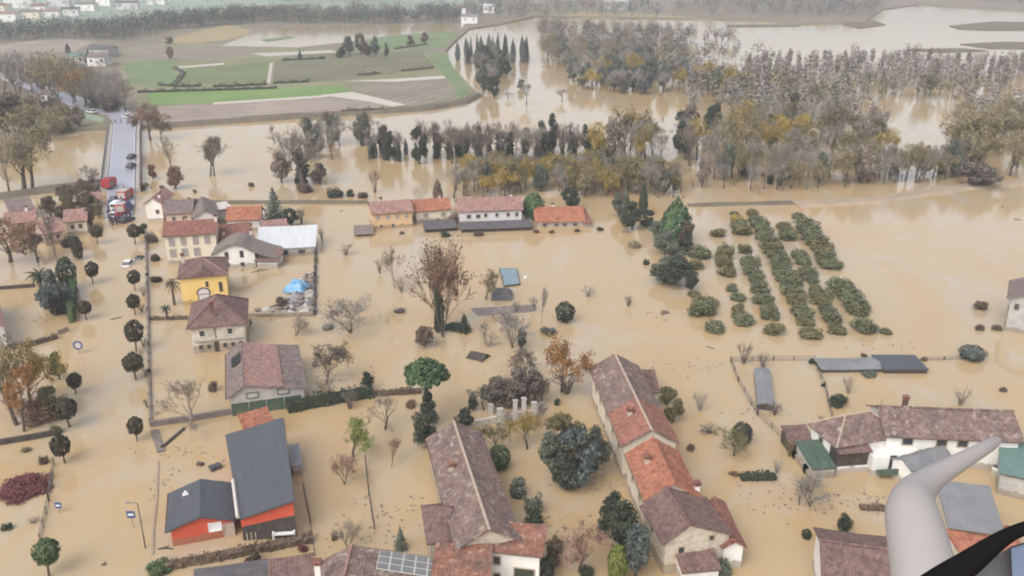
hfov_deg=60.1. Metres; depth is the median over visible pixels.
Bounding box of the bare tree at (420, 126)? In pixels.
[413,118,426,145]
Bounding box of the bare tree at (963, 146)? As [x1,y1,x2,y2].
[945,137,972,174]
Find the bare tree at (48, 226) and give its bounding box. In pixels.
[41,210,57,262]
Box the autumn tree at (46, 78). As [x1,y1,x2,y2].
[37,63,66,88]
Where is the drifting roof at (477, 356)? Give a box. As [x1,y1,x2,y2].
[465,351,489,362]
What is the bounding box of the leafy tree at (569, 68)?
[566,55,580,81]
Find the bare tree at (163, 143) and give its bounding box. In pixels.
[152,134,181,164]
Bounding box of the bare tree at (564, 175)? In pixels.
[555,169,567,193]
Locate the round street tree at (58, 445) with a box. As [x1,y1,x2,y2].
[49,433,70,462]
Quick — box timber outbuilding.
[421,219,457,232]
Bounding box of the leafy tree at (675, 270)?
[649,256,692,283]
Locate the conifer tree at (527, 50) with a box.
[525,36,529,59]
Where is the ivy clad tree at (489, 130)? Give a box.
[483,124,500,153]
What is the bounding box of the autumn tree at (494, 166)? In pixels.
[489,157,517,175]
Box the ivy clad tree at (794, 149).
[775,140,804,178]
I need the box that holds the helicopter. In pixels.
[885,437,1023,575]
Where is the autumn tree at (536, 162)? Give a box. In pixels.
[525,158,553,188]
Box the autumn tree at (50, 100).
[38,93,61,111]
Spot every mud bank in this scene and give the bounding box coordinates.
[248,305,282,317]
[256,277,314,316]
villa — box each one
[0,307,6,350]
[807,394,1023,480]
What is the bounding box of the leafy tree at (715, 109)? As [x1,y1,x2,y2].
[704,101,723,133]
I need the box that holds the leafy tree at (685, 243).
[678,236,693,253]
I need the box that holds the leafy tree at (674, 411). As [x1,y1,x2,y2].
[663,389,684,421]
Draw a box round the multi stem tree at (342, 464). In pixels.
[329,452,357,484]
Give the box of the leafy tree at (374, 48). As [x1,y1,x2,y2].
[370,36,380,56]
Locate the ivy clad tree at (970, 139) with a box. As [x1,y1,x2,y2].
[960,134,980,158]
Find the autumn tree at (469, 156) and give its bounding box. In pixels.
[458,152,477,168]
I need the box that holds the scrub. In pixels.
[11,47,111,88]
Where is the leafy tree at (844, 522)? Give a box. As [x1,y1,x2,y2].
[837,512,854,531]
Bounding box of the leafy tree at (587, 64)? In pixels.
[584,61,593,81]
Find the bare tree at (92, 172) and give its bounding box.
[74,165,99,178]
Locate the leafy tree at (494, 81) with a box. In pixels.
[488,76,499,98]
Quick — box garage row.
[458,219,532,232]
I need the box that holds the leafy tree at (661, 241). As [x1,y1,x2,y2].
[652,230,678,254]
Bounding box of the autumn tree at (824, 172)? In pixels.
[806,160,829,188]
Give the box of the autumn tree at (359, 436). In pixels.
[342,415,376,456]
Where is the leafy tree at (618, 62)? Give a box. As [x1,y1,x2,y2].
[613,56,626,75]
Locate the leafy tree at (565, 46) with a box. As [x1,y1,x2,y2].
[554,42,568,62]
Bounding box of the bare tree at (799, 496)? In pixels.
[793,478,812,504]
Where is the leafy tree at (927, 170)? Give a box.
[920,145,930,173]
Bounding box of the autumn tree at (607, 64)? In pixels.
[594,56,614,73]
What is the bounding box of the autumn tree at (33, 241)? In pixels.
[8,226,45,261]
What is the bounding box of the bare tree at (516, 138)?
[513,123,522,153]
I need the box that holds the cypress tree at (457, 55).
[455,41,460,60]
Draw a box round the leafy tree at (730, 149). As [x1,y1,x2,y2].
[716,143,734,180]
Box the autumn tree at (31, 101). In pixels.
[22,95,46,108]
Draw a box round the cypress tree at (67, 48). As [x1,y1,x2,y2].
[65,43,70,53]
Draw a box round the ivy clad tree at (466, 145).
[454,121,482,159]
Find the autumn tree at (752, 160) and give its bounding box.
[738,150,756,179]
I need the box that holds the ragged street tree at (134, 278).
[126,269,140,290]
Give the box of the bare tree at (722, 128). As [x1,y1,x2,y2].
[708,120,736,144]
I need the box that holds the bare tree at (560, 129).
[550,123,569,151]
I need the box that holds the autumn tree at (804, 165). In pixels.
[782,158,812,188]
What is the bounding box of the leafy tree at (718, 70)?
[705,68,721,89]
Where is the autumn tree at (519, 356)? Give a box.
[508,347,537,376]
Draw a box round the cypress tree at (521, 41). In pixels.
[519,35,523,53]
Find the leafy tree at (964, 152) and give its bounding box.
[958,150,966,175]
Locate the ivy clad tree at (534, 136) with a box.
[530,125,545,156]
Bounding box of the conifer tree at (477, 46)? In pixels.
[474,34,479,60]
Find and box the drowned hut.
[491,288,512,300]
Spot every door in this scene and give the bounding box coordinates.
[196,287,210,299]
[214,341,219,351]
[222,522,235,537]
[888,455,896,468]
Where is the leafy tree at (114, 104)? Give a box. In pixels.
[99,94,123,110]
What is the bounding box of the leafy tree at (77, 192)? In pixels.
[74,190,82,200]
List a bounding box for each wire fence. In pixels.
[38,457,54,538]
[303,483,314,555]
[365,455,374,528]
[730,355,814,361]
[731,356,780,436]
[817,364,832,416]
[927,356,963,360]
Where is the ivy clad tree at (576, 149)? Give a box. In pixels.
[572,126,584,157]
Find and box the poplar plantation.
[744,46,1023,90]
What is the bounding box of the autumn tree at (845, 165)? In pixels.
[830,150,855,186]
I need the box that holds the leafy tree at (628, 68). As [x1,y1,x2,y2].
[623,63,630,75]
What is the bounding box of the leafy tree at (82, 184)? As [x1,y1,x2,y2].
[73,180,92,196]
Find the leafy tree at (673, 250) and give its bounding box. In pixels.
[658,242,686,265]
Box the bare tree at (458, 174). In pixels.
[435,165,474,197]
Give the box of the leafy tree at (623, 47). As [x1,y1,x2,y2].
[620,45,628,59]
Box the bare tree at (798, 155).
[791,150,813,183]
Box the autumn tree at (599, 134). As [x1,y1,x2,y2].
[580,121,621,150]
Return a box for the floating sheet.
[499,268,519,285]
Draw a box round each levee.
[0,179,99,199]
[160,93,482,127]
[213,200,367,203]
[687,201,793,206]
[792,179,1023,207]
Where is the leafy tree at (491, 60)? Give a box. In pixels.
[487,59,495,73]
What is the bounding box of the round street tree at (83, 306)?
[76,300,91,319]
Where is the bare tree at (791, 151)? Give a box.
[777,143,800,181]
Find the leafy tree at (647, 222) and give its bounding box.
[639,209,654,228]
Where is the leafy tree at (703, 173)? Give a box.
[695,157,709,186]
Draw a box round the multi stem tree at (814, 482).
[788,466,834,507]
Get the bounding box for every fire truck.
[100,176,116,188]
[114,201,125,212]
[116,187,133,199]
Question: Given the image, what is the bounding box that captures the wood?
[536,16,1023,127]
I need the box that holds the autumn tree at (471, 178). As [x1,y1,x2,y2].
[453,169,477,195]
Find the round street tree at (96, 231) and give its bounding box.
[90,225,102,243]
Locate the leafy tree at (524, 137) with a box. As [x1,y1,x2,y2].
[520,127,532,152]
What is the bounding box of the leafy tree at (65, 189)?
[58,184,74,201]
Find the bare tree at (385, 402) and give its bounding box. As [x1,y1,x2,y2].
[363,394,398,432]
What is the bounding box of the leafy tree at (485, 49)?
[478,44,492,64]
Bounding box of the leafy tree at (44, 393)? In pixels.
[36,385,56,412]
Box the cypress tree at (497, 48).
[494,39,498,59]
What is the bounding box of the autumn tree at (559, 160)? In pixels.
[549,149,577,184]
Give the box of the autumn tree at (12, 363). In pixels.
[0,332,37,425]
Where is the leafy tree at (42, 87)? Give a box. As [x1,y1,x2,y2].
[34,76,46,89]
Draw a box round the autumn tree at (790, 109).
[784,100,809,123]
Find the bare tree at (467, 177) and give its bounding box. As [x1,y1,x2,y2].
[460,165,478,195]
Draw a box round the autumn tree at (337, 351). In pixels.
[309,339,354,384]
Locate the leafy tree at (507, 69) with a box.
[501,60,511,75]
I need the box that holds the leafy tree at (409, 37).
[406,35,414,44]
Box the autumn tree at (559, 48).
[549,41,563,64]
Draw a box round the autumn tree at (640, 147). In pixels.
[630,124,654,158]
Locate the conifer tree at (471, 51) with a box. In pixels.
[469,36,473,57]
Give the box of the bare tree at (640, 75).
[629,68,649,94]
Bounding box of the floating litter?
[9,233,936,553]
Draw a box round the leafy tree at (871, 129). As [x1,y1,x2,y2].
[861,123,881,144]
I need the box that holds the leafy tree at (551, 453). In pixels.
[538,430,570,480]
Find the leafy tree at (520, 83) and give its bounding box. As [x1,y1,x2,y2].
[517,79,523,87]
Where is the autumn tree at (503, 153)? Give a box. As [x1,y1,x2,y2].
[493,149,506,164]
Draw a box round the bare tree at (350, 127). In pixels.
[348,121,357,140]
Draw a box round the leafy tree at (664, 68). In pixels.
[657,64,671,90]
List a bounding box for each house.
[0,3,13,10]
[0,11,21,21]
[3,0,36,7]
[3,205,37,235]
[19,10,40,18]
[30,4,47,9]
[33,217,64,245]
[39,89,55,100]
[40,9,62,17]
[44,0,71,6]
[61,7,80,16]
[63,207,89,234]
[68,53,86,63]
[75,2,99,10]
[78,191,102,206]
[86,53,111,65]
[87,45,118,56]
[96,0,114,5]
[115,1,139,9]
[143,187,173,221]
[146,0,167,4]
[162,214,219,264]
[163,196,218,220]
[176,253,228,305]
[186,294,248,353]
[211,232,281,267]
[216,201,231,222]
[225,205,263,230]
[269,552,314,575]
[312,543,432,575]
[367,197,413,229]
[411,193,451,222]
[455,192,523,221]
[461,14,477,23]
[483,4,495,12]
[603,0,628,9]
[812,527,889,575]
[936,481,1003,535]
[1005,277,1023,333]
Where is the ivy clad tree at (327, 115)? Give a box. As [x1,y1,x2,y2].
[320,111,346,140]
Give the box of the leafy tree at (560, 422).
[543,411,585,453]
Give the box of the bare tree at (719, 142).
[699,128,728,172]
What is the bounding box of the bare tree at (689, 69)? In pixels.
[680,63,699,76]
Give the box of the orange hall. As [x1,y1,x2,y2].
[164,417,296,545]
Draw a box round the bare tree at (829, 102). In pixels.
[809,95,843,139]
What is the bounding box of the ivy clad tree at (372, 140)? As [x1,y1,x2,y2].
[360,126,380,158]
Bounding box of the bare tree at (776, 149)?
[764,141,786,177]
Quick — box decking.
[470,304,533,315]
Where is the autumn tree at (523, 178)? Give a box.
[508,164,527,192]
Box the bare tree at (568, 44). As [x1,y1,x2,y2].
[566,39,579,52]
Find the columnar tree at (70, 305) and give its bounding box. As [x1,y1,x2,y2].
[64,277,78,322]
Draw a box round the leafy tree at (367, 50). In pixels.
[362,44,371,55]
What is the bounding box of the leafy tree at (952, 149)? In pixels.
[946,137,965,177]
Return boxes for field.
[0,0,329,31]
[0,38,94,52]
[0,115,104,129]
[70,110,103,121]
[120,42,471,121]
[123,45,264,59]
[124,60,175,87]
[147,85,348,105]
[156,97,388,121]
[160,24,251,43]
[175,61,271,83]
[257,0,489,15]
[260,36,293,41]
[273,51,435,81]
[287,49,346,56]
[342,78,455,104]
[353,31,458,50]
[427,53,470,97]
[482,5,669,16]
[563,12,697,17]
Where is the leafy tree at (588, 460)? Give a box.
[556,425,603,487]
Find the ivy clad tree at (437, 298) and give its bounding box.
[420,251,459,332]
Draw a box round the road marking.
[108,122,135,200]
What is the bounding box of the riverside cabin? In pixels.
[354,224,373,235]
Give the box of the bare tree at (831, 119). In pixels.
[819,105,848,144]
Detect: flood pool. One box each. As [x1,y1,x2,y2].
[222,23,464,46]
[251,50,336,56]
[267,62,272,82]
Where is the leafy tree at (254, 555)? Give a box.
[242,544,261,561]
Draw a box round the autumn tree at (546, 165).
[533,157,561,174]
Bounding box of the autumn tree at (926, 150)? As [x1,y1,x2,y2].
[906,144,937,182]
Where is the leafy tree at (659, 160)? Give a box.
[648,157,666,190]
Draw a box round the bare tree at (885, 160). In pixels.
[877,154,895,184]
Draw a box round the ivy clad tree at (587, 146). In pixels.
[580,129,600,152]
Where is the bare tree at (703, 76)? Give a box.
[698,66,716,95]
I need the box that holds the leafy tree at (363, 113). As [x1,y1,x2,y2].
[358,111,371,128]
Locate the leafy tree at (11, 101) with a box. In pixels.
[0,91,36,136]
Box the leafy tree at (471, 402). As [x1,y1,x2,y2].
[468,395,478,410]
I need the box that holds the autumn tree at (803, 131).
[787,122,818,146]
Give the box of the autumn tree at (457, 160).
[450,156,462,164]
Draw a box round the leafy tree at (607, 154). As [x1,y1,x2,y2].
[589,139,616,158]
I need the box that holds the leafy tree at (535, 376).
[524,368,550,402]
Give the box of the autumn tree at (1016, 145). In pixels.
[1003,130,1023,175]
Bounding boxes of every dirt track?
[178,63,223,67]
[213,95,329,104]
[324,92,404,106]
[356,76,444,81]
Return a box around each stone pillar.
[487,403,493,414]
[496,407,503,437]
[512,399,517,422]
[521,397,526,424]
[531,401,536,427]
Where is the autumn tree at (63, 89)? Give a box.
[56,69,86,101]
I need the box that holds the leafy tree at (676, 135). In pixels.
[672,120,686,152]
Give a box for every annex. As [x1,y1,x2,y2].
[218,221,253,240]
[260,218,287,226]
[288,443,302,475]
[582,208,592,226]
[642,369,659,401]
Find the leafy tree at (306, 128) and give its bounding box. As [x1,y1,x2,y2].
[302,117,317,139]
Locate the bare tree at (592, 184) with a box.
[591,175,598,193]
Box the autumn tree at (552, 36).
[542,30,558,43]
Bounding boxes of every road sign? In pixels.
[54,502,61,512]
[73,341,82,353]
[126,510,135,527]
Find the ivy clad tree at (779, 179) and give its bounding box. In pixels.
[774,158,787,185]
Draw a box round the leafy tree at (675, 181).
[670,169,680,192]
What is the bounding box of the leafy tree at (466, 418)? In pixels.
[453,406,473,426]
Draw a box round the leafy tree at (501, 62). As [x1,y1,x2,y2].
[497,59,504,75]
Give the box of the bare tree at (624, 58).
[614,49,636,63]
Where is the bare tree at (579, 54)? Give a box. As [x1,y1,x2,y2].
[575,47,584,63]
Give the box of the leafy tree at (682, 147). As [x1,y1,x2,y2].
[678,124,694,159]
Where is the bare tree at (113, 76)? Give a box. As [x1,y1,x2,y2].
[90,66,134,109]
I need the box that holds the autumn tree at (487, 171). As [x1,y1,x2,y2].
[474,159,497,187]
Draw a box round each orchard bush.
[685,244,712,260]
[687,289,701,296]
[687,299,718,315]
[689,259,704,269]
[691,293,719,306]
[704,319,724,334]
[708,228,727,237]
[713,247,733,260]
[714,256,730,262]
[716,257,734,267]
[716,265,737,276]
[717,242,734,252]
[725,283,738,292]
[728,219,748,227]
[729,213,743,221]
[729,291,746,301]
[730,304,744,311]
[731,222,752,235]
[732,310,756,326]
[737,243,752,253]
[739,252,761,266]
[742,262,756,268]
[742,265,763,275]
[746,208,759,215]
[748,272,766,282]
[749,216,770,227]
[749,280,770,294]
[749,293,775,304]
[753,230,775,239]
[754,224,774,232]
[757,231,780,241]
[758,241,773,247]
[760,304,778,311]
[760,306,780,320]
[761,241,784,252]
[762,323,786,335]
[765,249,787,257]
[769,253,793,266]
[771,262,791,275]
[774,268,799,282]
[775,221,791,228]
[776,229,799,241]
[777,226,793,233]
[779,276,803,287]
[779,284,806,294]
[786,292,808,304]
[788,303,815,316]
[790,248,809,259]
[791,212,814,223]
[795,221,810,227]
[795,255,811,265]
[795,311,813,320]
[795,314,816,326]
[796,221,822,233]
[798,327,823,339]
[799,265,818,276]
[800,227,823,239]
[802,232,829,243]
[804,275,820,283]
[808,284,821,290]
[808,287,833,297]
[809,238,825,248]
[810,292,829,302]
[811,238,834,250]
[811,294,832,304]
[813,249,838,261]
[815,247,835,253]
[817,258,835,265]
[817,302,837,312]
[819,258,844,270]
[821,307,842,322]
[824,275,850,287]
[827,323,848,335]
[831,280,855,293]
[835,285,865,301]
[839,295,870,310]
[843,296,871,316]
[848,316,879,333]
[878,327,892,334]
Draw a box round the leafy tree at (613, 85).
[607,69,619,91]
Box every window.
[168,238,174,245]
[169,249,176,257]
[180,237,186,245]
[181,248,188,256]
[192,236,198,244]
[193,247,200,255]
[198,330,205,337]
[198,344,203,350]
[204,235,210,243]
[206,343,211,349]
[218,282,222,291]
[222,342,227,347]
[226,327,233,334]
[230,341,235,346]
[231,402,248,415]
[246,391,258,398]
[249,399,265,410]
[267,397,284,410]
[277,389,289,394]
[285,395,300,408]
[297,249,305,254]
[493,555,500,565]
[493,572,500,575]
[513,567,534,575]
[650,522,653,535]
[677,546,685,553]
[708,534,715,541]
[901,439,913,445]
[935,440,947,446]
[956,441,968,447]
[1013,303,1019,310]
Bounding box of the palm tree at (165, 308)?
[159,304,171,319]
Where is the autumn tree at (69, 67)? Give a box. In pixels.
[48,61,79,95]
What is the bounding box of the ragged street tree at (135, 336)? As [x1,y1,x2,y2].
[123,319,144,350]
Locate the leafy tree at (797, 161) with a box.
[791,148,804,179]
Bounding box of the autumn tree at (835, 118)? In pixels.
[815,98,861,149]
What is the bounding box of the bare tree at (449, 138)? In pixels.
[439,126,458,163]
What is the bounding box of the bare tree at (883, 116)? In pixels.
[858,102,892,130]
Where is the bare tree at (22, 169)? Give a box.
[0,122,49,188]
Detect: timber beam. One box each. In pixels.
[150,429,164,452]
[163,427,185,446]
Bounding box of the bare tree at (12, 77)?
[0,69,25,92]
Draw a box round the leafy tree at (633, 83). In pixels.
[628,67,639,91]
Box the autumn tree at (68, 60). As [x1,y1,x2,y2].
[55,56,79,73]
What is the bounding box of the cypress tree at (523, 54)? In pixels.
[521,43,525,62]
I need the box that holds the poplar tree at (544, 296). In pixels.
[541,284,547,322]
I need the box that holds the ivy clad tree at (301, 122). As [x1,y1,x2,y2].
[296,116,321,134]
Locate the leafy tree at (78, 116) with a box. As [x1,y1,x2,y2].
[70,105,85,125]
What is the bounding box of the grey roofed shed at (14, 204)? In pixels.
[3,196,34,211]
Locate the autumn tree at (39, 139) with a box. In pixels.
[3,122,54,187]
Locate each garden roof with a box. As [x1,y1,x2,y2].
[812,357,882,372]
[871,355,928,373]
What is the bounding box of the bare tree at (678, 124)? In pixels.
[669,115,694,133]
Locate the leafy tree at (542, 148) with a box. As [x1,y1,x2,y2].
[536,132,552,160]
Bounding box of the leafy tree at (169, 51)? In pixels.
[165,46,173,59]
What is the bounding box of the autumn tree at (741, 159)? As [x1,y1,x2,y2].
[728,142,753,182]
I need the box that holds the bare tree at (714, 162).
[708,149,723,178]
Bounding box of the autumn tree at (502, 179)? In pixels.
[486,165,519,195]
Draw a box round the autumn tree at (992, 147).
[972,136,1002,171]
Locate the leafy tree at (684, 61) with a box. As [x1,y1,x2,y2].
[677,58,689,83]
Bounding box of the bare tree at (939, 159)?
[931,149,951,177]
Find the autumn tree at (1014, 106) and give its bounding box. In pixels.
[994,92,1023,114]
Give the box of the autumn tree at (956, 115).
[951,104,977,122]
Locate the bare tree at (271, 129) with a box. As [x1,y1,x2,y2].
[268,125,278,141]
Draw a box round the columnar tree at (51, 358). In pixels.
[49,351,65,379]
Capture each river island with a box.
[728,25,799,26]
[843,20,884,27]
[908,48,986,52]
[950,21,1023,30]
[960,42,1023,48]
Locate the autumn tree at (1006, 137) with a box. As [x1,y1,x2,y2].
[1002,128,1023,166]
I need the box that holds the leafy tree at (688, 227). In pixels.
[677,221,693,242]
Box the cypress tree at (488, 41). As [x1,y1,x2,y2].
[487,34,490,46]
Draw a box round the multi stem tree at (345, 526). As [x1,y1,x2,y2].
[329,514,367,546]
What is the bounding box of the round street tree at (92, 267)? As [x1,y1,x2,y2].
[84,261,98,283]
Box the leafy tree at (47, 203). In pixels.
[37,196,55,217]
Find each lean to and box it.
[254,249,284,267]
[675,548,722,575]
[780,424,812,454]
[795,439,836,478]
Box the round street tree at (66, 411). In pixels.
[51,397,77,427]
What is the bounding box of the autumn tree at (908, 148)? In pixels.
[898,143,926,180]
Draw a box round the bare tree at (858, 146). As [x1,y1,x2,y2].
[846,140,878,178]
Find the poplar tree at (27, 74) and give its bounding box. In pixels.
[14,53,50,105]
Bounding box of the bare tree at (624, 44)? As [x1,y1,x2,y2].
[619,42,632,48]
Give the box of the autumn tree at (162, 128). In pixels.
[151,118,171,139]
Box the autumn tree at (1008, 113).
[984,109,1023,149]
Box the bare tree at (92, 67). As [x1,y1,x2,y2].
[77,62,98,72]
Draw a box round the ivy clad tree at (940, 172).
[932,143,948,174]
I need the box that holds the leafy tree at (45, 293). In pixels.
[34,268,61,315]
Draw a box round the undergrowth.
[364,33,1021,197]
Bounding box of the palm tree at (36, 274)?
[23,268,45,287]
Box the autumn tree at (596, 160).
[585,157,607,191]
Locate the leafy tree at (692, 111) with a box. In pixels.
[683,102,697,124]
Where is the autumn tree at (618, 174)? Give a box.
[608,166,623,192]
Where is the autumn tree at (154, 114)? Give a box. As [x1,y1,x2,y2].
[124,102,171,139]
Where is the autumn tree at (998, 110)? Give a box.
[985,104,1012,114]
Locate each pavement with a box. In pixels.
[100,124,112,192]
[135,121,140,192]
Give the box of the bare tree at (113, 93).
[93,81,119,112]
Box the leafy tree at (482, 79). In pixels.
[475,65,490,93]
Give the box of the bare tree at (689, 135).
[675,120,700,165]
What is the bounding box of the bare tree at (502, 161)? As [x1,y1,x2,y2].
[491,155,507,185]
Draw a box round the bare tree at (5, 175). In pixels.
[0,138,13,190]
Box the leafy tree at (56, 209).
[52,205,65,218]
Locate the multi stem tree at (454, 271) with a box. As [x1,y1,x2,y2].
[404,235,476,336]
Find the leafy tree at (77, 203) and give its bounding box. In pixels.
[74,192,91,207]
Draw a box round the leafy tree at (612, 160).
[608,157,614,164]
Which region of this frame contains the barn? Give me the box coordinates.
[225,342,306,415]
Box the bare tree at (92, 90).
[75,78,102,108]
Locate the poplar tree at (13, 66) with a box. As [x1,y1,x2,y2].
[3,48,34,95]
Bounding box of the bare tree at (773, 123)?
[754,115,779,140]
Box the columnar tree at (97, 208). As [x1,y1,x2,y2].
[93,198,102,218]
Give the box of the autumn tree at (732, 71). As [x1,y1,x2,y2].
[720,66,746,91]
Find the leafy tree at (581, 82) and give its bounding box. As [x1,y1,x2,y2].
[576,66,588,87]
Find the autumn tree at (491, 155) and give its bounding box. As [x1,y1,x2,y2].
[485,150,500,161]
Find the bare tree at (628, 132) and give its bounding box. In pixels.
[619,119,656,156]
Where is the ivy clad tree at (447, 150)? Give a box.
[439,125,458,159]
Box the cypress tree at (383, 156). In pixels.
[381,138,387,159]
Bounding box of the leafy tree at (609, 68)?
[606,64,615,80]
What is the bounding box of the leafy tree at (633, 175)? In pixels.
[624,159,647,193]
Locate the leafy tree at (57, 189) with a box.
[54,186,61,195]
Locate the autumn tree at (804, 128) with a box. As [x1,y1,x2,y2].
[784,121,817,155]
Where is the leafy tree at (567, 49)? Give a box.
[561,47,571,66]
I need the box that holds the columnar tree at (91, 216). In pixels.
[84,201,94,227]
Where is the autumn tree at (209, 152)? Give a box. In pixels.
[203,136,222,175]
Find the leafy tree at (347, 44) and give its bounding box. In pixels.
[342,35,354,54]
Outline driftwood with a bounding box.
[157,545,172,549]
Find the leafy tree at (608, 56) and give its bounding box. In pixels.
[602,53,615,74]
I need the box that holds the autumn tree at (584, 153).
[579,149,589,155]
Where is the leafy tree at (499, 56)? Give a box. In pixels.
[495,53,504,69]
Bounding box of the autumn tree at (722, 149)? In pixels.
[714,135,745,178]
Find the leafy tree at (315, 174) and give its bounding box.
[308,163,326,184]
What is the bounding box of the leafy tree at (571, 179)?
[566,161,582,191]
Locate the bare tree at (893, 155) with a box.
[880,144,898,173]
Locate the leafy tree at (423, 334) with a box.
[414,325,434,345]
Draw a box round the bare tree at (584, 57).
[579,51,595,63]
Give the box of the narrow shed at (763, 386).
[754,367,773,410]
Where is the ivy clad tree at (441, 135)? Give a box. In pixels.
[428,121,445,156]
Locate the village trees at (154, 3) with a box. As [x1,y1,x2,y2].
[1,0,221,14]
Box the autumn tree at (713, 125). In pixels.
[711,118,732,138]
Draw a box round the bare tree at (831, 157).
[826,148,840,177]
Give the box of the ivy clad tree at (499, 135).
[483,120,506,157]
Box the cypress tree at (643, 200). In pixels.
[638,180,647,214]
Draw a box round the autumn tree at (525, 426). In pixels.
[505,408,542,449]
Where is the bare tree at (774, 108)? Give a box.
[750,100,791,142]
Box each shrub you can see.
[0,522,12,530]
[20,446,30,452]
[26,516,39,524]
[37,455,48,464]
[48,304,66,315]
[49,425,61,433]
[59,236,71,247]
[133,349,143,355]
[139,223,147,233]
[140,286,146,296]
[140,337,149,346]
[141,182,148,189]
[144,232,157,243]
[145,556,171,575]
[150,253,159,261]
[150,276,162,281]
[207,381,217,391]
[275,296,289,306]
[296,183,312,192]
[296,207,304,223]
[297,544,307,551]
[311,372,334,394]
[322,323,333,330]
[326,187,343,198]
[331,530,337,540]
[335,243,353,255]
[342,388,356,408]
[346,189,353,196]
[356,192,368,197]
[368,169,379,192]
[374,258,383,272]
[390,274,410,292]
[393,308,404,313]
[405,399,415,408]
[440,231,451,236]
[445,321,460,331]
[448,213,458,223]
[473,231,483,236]
[476,329,500,346]
[477,319,490,337]
[509,476,527,498]
[512,300,520,311]
[523,491,543,514]
[523,513,544,523]
[529,296,538,310]
[535,151,546,160]
[540,326,555,335]
[548,365,581,394]
[554,398,559,405]
[579,564,594,575]
[581,285,594,296]
[624,295,632,305]
[627,240,641,248]
[643,258,649,264]
[661,310,669,314]
[686,444,695,451]
[691,390,708,410]
[697,421,717,433]
[718,557,732,575]
[728,471,738,477]
[734,341,753,363]
[756,350,771,367]
[764,400,784,415]
[773,458,784,473]
[785,436,796,456]
[808,357,814,363]
[828,393,848,407]
[842,375,855,393]
[861,370,876,378]
[954,386,972,405]
[972,300,988,310]
[975,323,984,330]
[991,324,1002,330]
[999,387,1007,391]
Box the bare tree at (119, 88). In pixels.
[114,80,133,111]
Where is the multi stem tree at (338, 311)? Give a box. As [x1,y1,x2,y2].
[306,287,375,333]
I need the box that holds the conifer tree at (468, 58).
[465,43,470,63]
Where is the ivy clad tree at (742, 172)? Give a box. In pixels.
[736,147,759,176]
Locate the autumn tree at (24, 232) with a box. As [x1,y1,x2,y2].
[0,217,38,262]
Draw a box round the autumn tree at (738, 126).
[724,113,748,142]
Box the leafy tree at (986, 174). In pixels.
[955,160,1004,184]
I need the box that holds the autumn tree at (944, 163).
[930,150,961,179]
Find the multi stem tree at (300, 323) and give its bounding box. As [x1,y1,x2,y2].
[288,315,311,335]
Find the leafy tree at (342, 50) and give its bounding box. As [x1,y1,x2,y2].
[339,46,345,54]
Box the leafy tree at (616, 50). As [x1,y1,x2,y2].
[611,47,620,57]
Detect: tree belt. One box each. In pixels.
[0,2,467,40]
[268,0,1023,20]
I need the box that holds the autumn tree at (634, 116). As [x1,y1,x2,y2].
[623,109,651,150]
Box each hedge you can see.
[1,332,57,350]
[137,85,276,92]
[149,315,187,320]
[158,82,201,86]
[165,530,312,570]
[172,65,185,83]
[213,81,266,86]
[273,79,308,83]
[282,56,325,60]
[285,381,374,413]
[341,105,384,110]
[357,70,380,75]
[374,386,420,396]
[394,42,426,48]
[400,65,433,70]
[739,469,777,481]
[859,502,885,511]
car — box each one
[86,109,96,113]
[108,196,116,202]
[108,211,116,217]
[117,215,135,223]
[121,259,134,266]
[125,162,136,167]
[126,153,136,158]
[134,255,144,260]
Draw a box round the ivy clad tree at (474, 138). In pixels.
[459,124,485,159]
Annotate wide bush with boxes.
[0,471,53,505]
[12,395,67,426]
[50,283,78,310]
[493,375,528,408]
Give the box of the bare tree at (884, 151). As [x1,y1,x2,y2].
[854,139,890,178]
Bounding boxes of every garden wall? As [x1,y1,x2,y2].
[0,283,34,289]
[0,430,57,444]
[56,326,68,334]
[144,235,149,317]
[146,317,152,420]
[149,408,231,426]
[151,461,158,554]
[248,311,312,316]
[313,251,316,314]
[474,409,530,426]
[792,449,819,486]
[990,464,997,476]
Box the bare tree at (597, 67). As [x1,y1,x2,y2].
[589,60,606,84]
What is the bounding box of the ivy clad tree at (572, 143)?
[559,124,585,154]
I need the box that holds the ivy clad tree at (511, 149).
[503,119,521,155]
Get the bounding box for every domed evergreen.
[55,256,76,287]
[70,236,82,259]
[489,444,511,470]
[523,191,544,219]
[555,301,575,322]
[607,543,627,575]
[731,421,753,442]
[801,529,811,539]
[958,344,988,361]
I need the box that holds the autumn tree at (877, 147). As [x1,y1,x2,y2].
[852,138,886,182]
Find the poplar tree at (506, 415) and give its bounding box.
[500,406,513,441]
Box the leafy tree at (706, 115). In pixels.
[703,105,717,129]
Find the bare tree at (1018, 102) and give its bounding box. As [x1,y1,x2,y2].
[1015,100,1023,113]
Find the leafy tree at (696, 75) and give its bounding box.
[687,71,699,86]
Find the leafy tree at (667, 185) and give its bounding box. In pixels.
[659,171,670,194]
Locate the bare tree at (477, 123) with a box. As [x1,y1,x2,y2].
[470,120,490,154]
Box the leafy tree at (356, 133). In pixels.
[353,114,366,140]
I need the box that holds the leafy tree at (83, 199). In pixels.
[79,193,95,208]
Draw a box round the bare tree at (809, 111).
[791,102,823,132]
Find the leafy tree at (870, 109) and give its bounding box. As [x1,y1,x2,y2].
[865,105,882,125]
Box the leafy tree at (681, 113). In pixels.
[675,109,700,132]
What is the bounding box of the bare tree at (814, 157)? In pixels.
[806,147,831,179]
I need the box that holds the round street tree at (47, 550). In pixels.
[30,537,60,575]
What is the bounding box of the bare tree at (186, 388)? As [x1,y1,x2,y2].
[150,377,204,432]
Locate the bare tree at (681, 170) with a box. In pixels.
[667,160,691,190]
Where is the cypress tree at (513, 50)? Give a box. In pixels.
[510,39,515,62]
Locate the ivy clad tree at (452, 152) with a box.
[441,118,457,153]
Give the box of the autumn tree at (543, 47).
[540,36,557,61]

